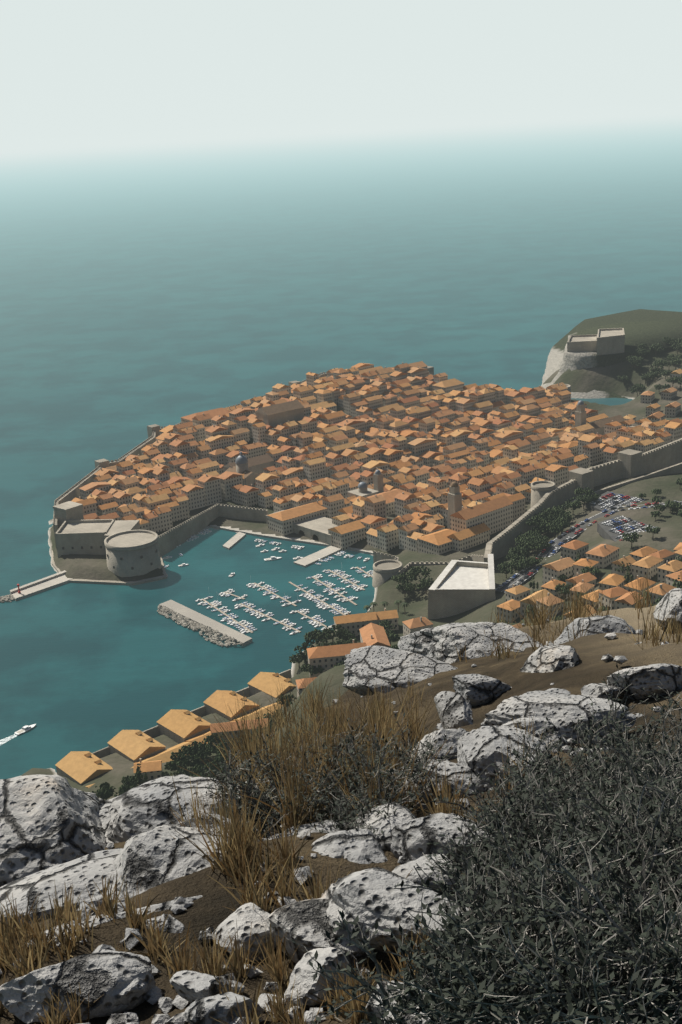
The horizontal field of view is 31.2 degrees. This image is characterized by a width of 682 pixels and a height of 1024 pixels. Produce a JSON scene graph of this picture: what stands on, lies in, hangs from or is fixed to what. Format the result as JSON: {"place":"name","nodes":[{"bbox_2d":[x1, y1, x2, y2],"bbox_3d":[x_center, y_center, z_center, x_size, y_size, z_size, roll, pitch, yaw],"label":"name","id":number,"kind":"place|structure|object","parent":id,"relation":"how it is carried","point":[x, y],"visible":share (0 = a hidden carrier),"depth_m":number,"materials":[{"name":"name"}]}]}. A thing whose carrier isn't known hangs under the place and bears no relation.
{"place":"outdoors","nodes":[
{"label":"outdoors","id":0,"kind":"place"},
{"bbox_2d":[0,103,681,778],"bbox_3d":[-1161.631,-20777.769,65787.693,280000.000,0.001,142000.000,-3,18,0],"label":"sea water","id":1,"kind":"structure","parent":0,"point":[162,279],"depth_m":2164.60,"materials":[{"name":"teal liquid"}]},
{"bbox_2d":[0,734,17,743],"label":"boat wake","id":2,"kind":"object","parent":1,"relation":"on","point":[15,735],"visible":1,"depth_m":634.69,"materials":[{"name":"white liquid"}]},
{"bbox_2d":[14,724,35,734],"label":"boat","id":3,"kind":"object","parent":1,"relation":"on","point":[23,729],"visible":1,"depth_m":641.87,"materials":[{"name":"white"}]},
{"bbox_2d":[10,525,372,645],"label":"piers","id":4,"kind":"structure","parent":1,"relation":"in","point":[45,584],"depth_m":848.07,"materials":[{"name":"stone"}]},
{"bbox_2d":[0,595,242,646],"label":"breakwater rocks","id":5,"kind":"object","parent":4,"relation":"on","point":[178,618],"visible":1,"depth_m":760.95,"materials":[{"name":"grey stone"}]},
{"bbox_2d":[220,607,230,621],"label":"boat","id":6,"kind":"object","parent":1,"relation":"on","point":[226,619],"visible":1,"depth_m":770.19,"materials":[{"name":"white"}]},
{"bbox_2d":[264,556,281,560],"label":"boat","id":7,"kind":"object","parent":1,"relation":"on","point":[271,558],"visible":1,"depth_m":873.17,"materials":[{"name":"white"}]},
{"bbox_2d":[203,567,372,632],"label":"harbour pontoons","id":8,"kind":"object","parent":1,"relation":"on","point":[280,597],"visible":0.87,"depth_m":793.79,"materials":[{"name":"beige wood"}]},
{"bbox_2d":[0,605,681,1023],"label":"ground","id":9,"kind":"structure","parent":0,"point":[208,909],"depth_m":6.00,"materials":[{"name":"soil"}]},
{"bbox_2d":[0,774,106,886],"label":"rock","id":10,"kind":"object","parent":9,"relation":"on","point":[47,821],"visible":0.51,"depth_m":6.01,"materials":[{"name":"stone"}]},
{"bbox_2d":[0,848,123,926],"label":"rock","id":11,"kind":"object","parent":9,"relation":"on","point":[80,874],"visible":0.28,"depth_m":5.06,"materials":[{"name":"stone"}]},
{"bbox_2d":[0,950,155,1023],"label":"rock","id":12,"kind":"object","parent":9,"relation":"on","point":[109,974],"visible":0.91,"depth_m":3.84,"materials":[{"name":"stone"}]},
{"bbox_2d":[98,796,117,844],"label":"rock","id":13,"kind":"object","parent":9,"relation":"on","point":[104,815],"visible":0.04,"depth_m":6.48,"materials":[{"name":"stone"}]},
{"bbox_2d":[24,895,202,947],"bbox_3d":[-0.831,1.610,4.589,0.674,0.253,0.351,-14,21,-30],"label":"rock","id":14,"kind":"object","parent":9,"relation":"on","point":[162,906],"visible":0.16,"depth_m":4.54,"materials":[{"name":"stone"}]},
{"bbox_2d":[114,977,148,1004],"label":"rock","id":15,"kind":"object","parent":9,"relation":"on","point":[134,989],"visible":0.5,"depth_m":3.83,"materials":[{"name":"stone"}]},
{"bbox_2d":[146,914,184,932],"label":"rock","id":16,"kind":"object","parent":9,"relation":"on","point":[173,925],"visible":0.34,"depth_m":4.42,"materials":[{"name":"stone"}]},
{"bbox_2d":[106,774,242,842],"bbox_3d":[-0.771,1.627,6.308,0.878,0.499,0.649,-3,18,0],"label":"rock","id":17,"kind":"object","parent":9,"relation":"on","point":[142,808],"visible":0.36,"depth_m":6.14,"materials":[{"name":"stone"}]},
{"bbox_2d":[113,814,241,897],"bbox_3d":[-0.673,1.563,5.170,0.709,0.540,0.996,-11,20,-24],"label":"rock","id":18,"kind":"object","parent":9,"relation":"on","point":[154,857],"visible":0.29,"depth_m":4.98,"materials":[{"name":"stone"}]},
{"bbox_2d":[170,970,244,1002],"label":"rock","id":19,"kind":"object","parent":9,"relation":"on","point":[190,986],"visible":0.6,"depth_m":3.69,"materials":[{"name":"stone"}]},
{"bbox_2d":[185,992,264,1023],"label":"rock","id":20,"kind":"object","parent":9,"relation":"on","point":[205,1010],"visible":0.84,"depth_m":3.44,"materials":[{"name":"stone"}]},
{"bbox_2d":[211,902,276,961],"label":"rock","id":21,"kind":"object","parent":9,"relation":"on","point":[245,916],"visible":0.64,"depth_m":4.14,"materials":[{"name":"stone"}]},
{"bbox_2d":[257,833,278,840],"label":"rock","id":22,"kind":"object","parent":9,"relation":"on","point":[270,838],"visible":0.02,"depth_m":5.52,"materials":[{"name":"stone"}]},
{"bbox_2d":[275,820,344,837],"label":"rock","id":23,"kind":"object","parent":9,"relation":"on","point":[328,825],"visible":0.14,"depth_m":5.54,"materials":[{"name":"stone"}]},
{"bbox_2d":[266,898,364,963],"bbox_3d":[-0.044,1.385,4.045,0.315,0.192,0.374,-16,22,-34],"label":"rock","id":24,"kind":"object","parent":9,"relation":"on","point":[304,923],"visible":0.56,"depth_m":3.96,"materials":[{"name":"stone"}]},
{"bbox_2d":[284,947,357,1005],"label":"rock","id":25,"kind":"object","parent":9,"relation":"on","point":[304,982],"visible":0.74,"depth_m":3.59,"materials":[{"name":"stone"}]},
{"bbox_2d":[311,830,350,857],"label":"rock","id":26,"kind":"object","parent":9,"relation":"on","point":[335,843],"visible":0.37,"depth_m":5.02,"materials":[{"name":"stone"}]},
{"bbox_2d":[0,620,668,1023],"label":"small stones","id":27,"kind":"object","parent":9,"relation":"on","point":[166,1006],"visible":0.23,"depth_m":4.27,"materials":[{"name":"stone"}]},
{"bbox_2d":[0,564,681,1023],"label":"dry grass","id":28,"kind":"structure","parent":9,"relation":"on","point":[238,846],"depth_m":4.85,"materials":[{"name":"brown plant"}]},
{"bbox_2d":[321,880,368,967],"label":"rock","id":29,"kind":"object","parent":9,"relation":"on","point":[332,912],"visible":0.21,"depth_m":3.94,"materials":[{"name":"stone"}]},
{"bbox_2d":[343,829,386,863],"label":"rock","id":30,"kind":"object","parent":9,"relation":"on","point":[363,846],"visible":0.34,"depth_m":4.97,"materials":[{"name":"stone"}]},
{"bbox_2d":[365,981,393,1023],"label":"rock","id":31,"kind":"object","parent":9,"relation":"on","point":[371,1008],"visible":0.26,"depth_m":3.24,"materials":[{"name":"stone"}]},
{"bbox_2d":[355,802,416,850],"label":"rock","id":32,"kind":"object","parent":9,"relation":"on","point":[403,814],"visible":0.21,"depth_m":5.21,"materials":[{"name":"stone"}]},
{"bbox_2d":[342,646,456,695],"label":"rock","id":33,"kind":"object","parent":9,"relation":"on","point":[372,665],"visible":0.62,"depth_m":14.39,"materials":[{"name":"stone"}]},
{"bbox_2d":[332,867,477,954],"bbox_3d":[0.221,1.317,4.002,0.525,0.274,0.364,5,20,25],"label":"rock","id":34,"kind":"object","parent":9,"relation":"on","point":[369,897],"visible":0.61,"depth_m":3.90,"materials":[{"name":"stone"}]},
{"bbox_2d":[381,982,448,1023],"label":"rock","id":35,"kind":"object","parent":9,"relation":"on","point":[408,1016],"visible":0.09,"depth_m":3.13,"materials":[{"name":"stone"}]},
{"bbox_2d":[392,854,460,893],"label":"rock","id":36,"kind":"object","parent":9,"relation":"on","point":[404,869],"visible":0.29,"depth_m":4.54,"materials":[{"name":"stone"}]},
{"bbox_2d":[389,759,484,809],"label":"rock","id":37,"kind":"object","parent":9,"relation":"on","point":[452,768],"visible":0.28,"depth_m":6.19,"materials":[{"name":"stone"}]},
{"bbox_2d":[411,729,468,759],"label":"rock","id":38,"kind":"object","parent":9,"relation":"on","point":[454,734],"visible":0.31,"depth_m":7.71,"materials":[{"name":"stone"}]},
{"bbox_2d":[198,665,681,1023],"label":"shrub","id":39,"kind":"object","parent":9,"relation":"on","point":[646,970],"depth_m":2.89,"materials":[{"name":"plant"}]},
{"bbox_2d":[390,813,494,861],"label":"rock","id":40,"kind":"object","parent":9,"relation":"on","point":[411,839],"visible":0.49,"depth_m":4.91,"materials":[{"name":"stone"}]},
{"bbox_2d":[434,691,472,728],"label":"rock","id":41,"kind":"object","parent":9,"relation":"on","point":[454,710],"visible":0.83,"depth_m":9.68,"materials":[{"name":"stone"}]},
{"bbox_2d":[398,622,544,663],"bbox_3d":[1.773,1.880,16.295,1.515,1.103,1.919,-14,21,-30],"label":"rock","id":42,"kind":"object","parent":9,"relation":"on","point":[438,642],"visible":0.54,"depth_m":15.90,"materials":[{"name":"stone"}]},
{"bbox_2d":[465,648,490,659],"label":"rock","id":43,"kind":"object","parent":9,"relation":"on","point":[472,653],"visible":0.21,"depth_m":15.38,"materials":[{"name":"stone"}]},
{"bbox_2d":[452,674,511,705],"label":"rock","id":44,"kind":"object","parent":9,"relation":"on","point":[476,689],"visible":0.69,"depth_m":11.11,"materials":[{"name":"stone"}]},
{"bbox_2d":[457,725,550,791],"bbox_3d":[0.868,1.360,6.410,0.539,0.489,0.603,-3,18,0],"label":"rock","id":45,"kind":"object","parent":9,"relation":"on","point":[482,745],"visible":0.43,"depth_m":6.26,"materials":[{"name":"stone"}]},
{"bbox_2d":[501,717,567,750],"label":"rock","id":46,"kind":"object","parent":9,"relation":"on","point":[538,722],"visible":0.3,"depth_m":7.39,"materials":[{"name":"stone"}]},
{"bbox_2d":[520,645,579,672],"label":"rock","id":47,"kind":"object","parent":9,"relation":"on","point":[552,658],"visible":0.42,"depth_m":11.40,"materials":[{"name":"stone"}]},
{"bbox_2d":[545,688,569,693],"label":"rock","id":48,"kind":"object","parent":9,"relation":"on","point":[557,690],"visible":0.1,"depth_m":9.80,"materials":[{"name":"stone"}]},
{"bbox_2d":[480,690,635,743],"bbox_3d":[1.478,1.438,8.357,0.604,0.382,0.937,-19,23,-40],"label":"rock","id":49,"kind":"object","parent":9,"relation":"on","point":[560,711],"visible":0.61,"depth_m":8.21,"materials":[{"name":"stone"}]},
{"bbox_2d":[554,615,635,644],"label":"rock","id":50,"kind":"object","parent":9,"relation":"on","point":[597,624],"visible":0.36,"depth_m":14.55,"materials":[{"name":"stone"}]},
{"bbox_2d":[580,683,622,699],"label":"rock","id":51,"kind":"object","parent":9,"relation":"on","point":[595,690],"visible":0.52,"depth_m":9.41,"materials":[{"name":"stone"}]},
{"bbox_2d":[607,663,681,699],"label":"rock","id":52,"kind":"object","parent":9,"relation":"on","point":[647,678],"visible":0.85,"depth_m":9.42,"materials":[{"name":"stone"}]},
{"bbox_2d":[653,588,681,632],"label":"rock","id":53,"kind":"object","parent":9,"relation":"on","point":[670,601],"visible":0.65,"depth_m":16.08,"materials":[{"name":"stone"}]},
{"bbox_2d":[0,0,681,140],"label":"sky","id":54,"kind":"structure","parent":0,"point":[69,68],"materials":[{"name":"white"}]},
{"bbox_2d":[21,349,681,799],"bbox_3d":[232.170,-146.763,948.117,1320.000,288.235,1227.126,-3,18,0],"label":"ground","id":55,"kind":"structure","parent":0,"point":[605,379],"depth_m":830.03,"materials":[{"name":"grey stone"}]},
{"bbox_2d":[52,501,166,585],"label":"harbor fortress","id":56,"kind":"structure","parent":55,"relation":"on","point":[128,548],"depth_m":873.34,"materials":[{"name":"stone"}]},
{"bbox_2d":[56,669,291,784],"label":"building walls","id":57,"kind":"structure","parent":55,"relation":"on","point":[204,710],"depth_m":620.08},
{"bbox_2d":[55,672,295,787],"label":"lazareti roofs","id":58,"kind":"structure","parent":57,"relation":"on","point":[80,767],"depth_m":608.83,"materials":[{"name":"orange tile"}]},
{"bbox_2d":[53,366,681,587],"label":"city walls","id":59,"kind":"structure","parent":55,"relation":"on","point":[665,459],"depth_m":921.91,"materials":[{"name":"stone"}]},
{"bbox_2d":[80,365,681,554],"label":"old town house walls","id":60,"kind":"structure","parent":55,"relation":"on","point":[219,490],"depth_m":1020.35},
{"bbox_2d":[72,361,681,545],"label":"old town roofs","id":61,"kind":"structure","parent":60,"relation":"on","point":[389,494],"depth_m":1035.87,"materials":[{"name":"orange tile"}]},
{"bbox_2d":[79,362,664,525],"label":"old town chimneys","id":62,"kind":"object","parent":61,"relation":"on","point":[379,448],"visible":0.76,"depth_m":1037.54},
{"bbox_2d":[91,337,681,799],"bbox_3d":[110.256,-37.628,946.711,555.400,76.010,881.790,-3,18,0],"label":"trees","id":63,"kind":"object","parent":55,"relation":"on","point":[547,521],"depth_m":753.67,"materials":[{"name":"green plant"}]},
{"bbox_2d":[134,373,681,779],"bbox_3d":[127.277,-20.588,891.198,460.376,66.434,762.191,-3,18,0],"label":"mainland house walls","id":64,"kind":"structure","parent":55,"relation":"on","point":[326,663],"depth_m":691.50,"materials":[{"name":"beige paint"}]},
{"bbox_2d":[134,369,681,772],"bbox_3d":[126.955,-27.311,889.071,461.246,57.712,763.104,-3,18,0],"label":"mainland roofs","id":65,"kind":"structure","parent":64,"relation":"on","point":[380,638],"depth_m":670.46,"materials":[{"name":"orange tile"}]},
{"bbox_2d":[139,368,677,762],"bbox_3d":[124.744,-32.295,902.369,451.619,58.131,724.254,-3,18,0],"label":"mainland chimneys","id":66,"kind":"object","parent":65,"relation":"on","point":[637,577],"visible":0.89,"depth_m":691.06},
{"bbox_2d":[223,400,625,545],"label":"large buildings","id":67,"kind":"structure","parent":55,"relation":"on","point":[274,416],"depth_m":1013.14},
{"bbox_2d":[428,554,495,619],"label":"fortress","id":68,"kind":"structure","parent":55,"relation":"on","point":[457,587],"depth_m":730.65,"materials":[{"name":"stone"}]},
{"bbox_2d":[495,491,681,592],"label":"road and carparks","id":69,"kind":"structure","parent":55,"relation":"on","point":[603,532],"depth_m":807.94,"materials":[{"name":"asphalt"}]},
{"bbox_2d":[495,504,644,591],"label":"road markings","id":70,"kind":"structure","parent":69,"relation":"on","point":[555,553],"depth_m":796.38,"materials":[{"name":"white paint"}]},
{"bbox_2d":[542,309,681,398],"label":"rocky headland","id":71,"kind":"structure","parent":55,"relation":"on","point":[647,327],"depth_m":1436.20,"materials":[{"name":"grey stone"}]},
{"bbox_2d":[567,328,624,354],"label":"fortress","id":72,"kind":"structure","parent":71,"relation":"on","point":[607,341],"depth_m":1345.73,"materials":[{"name":"stone"}]}
]}

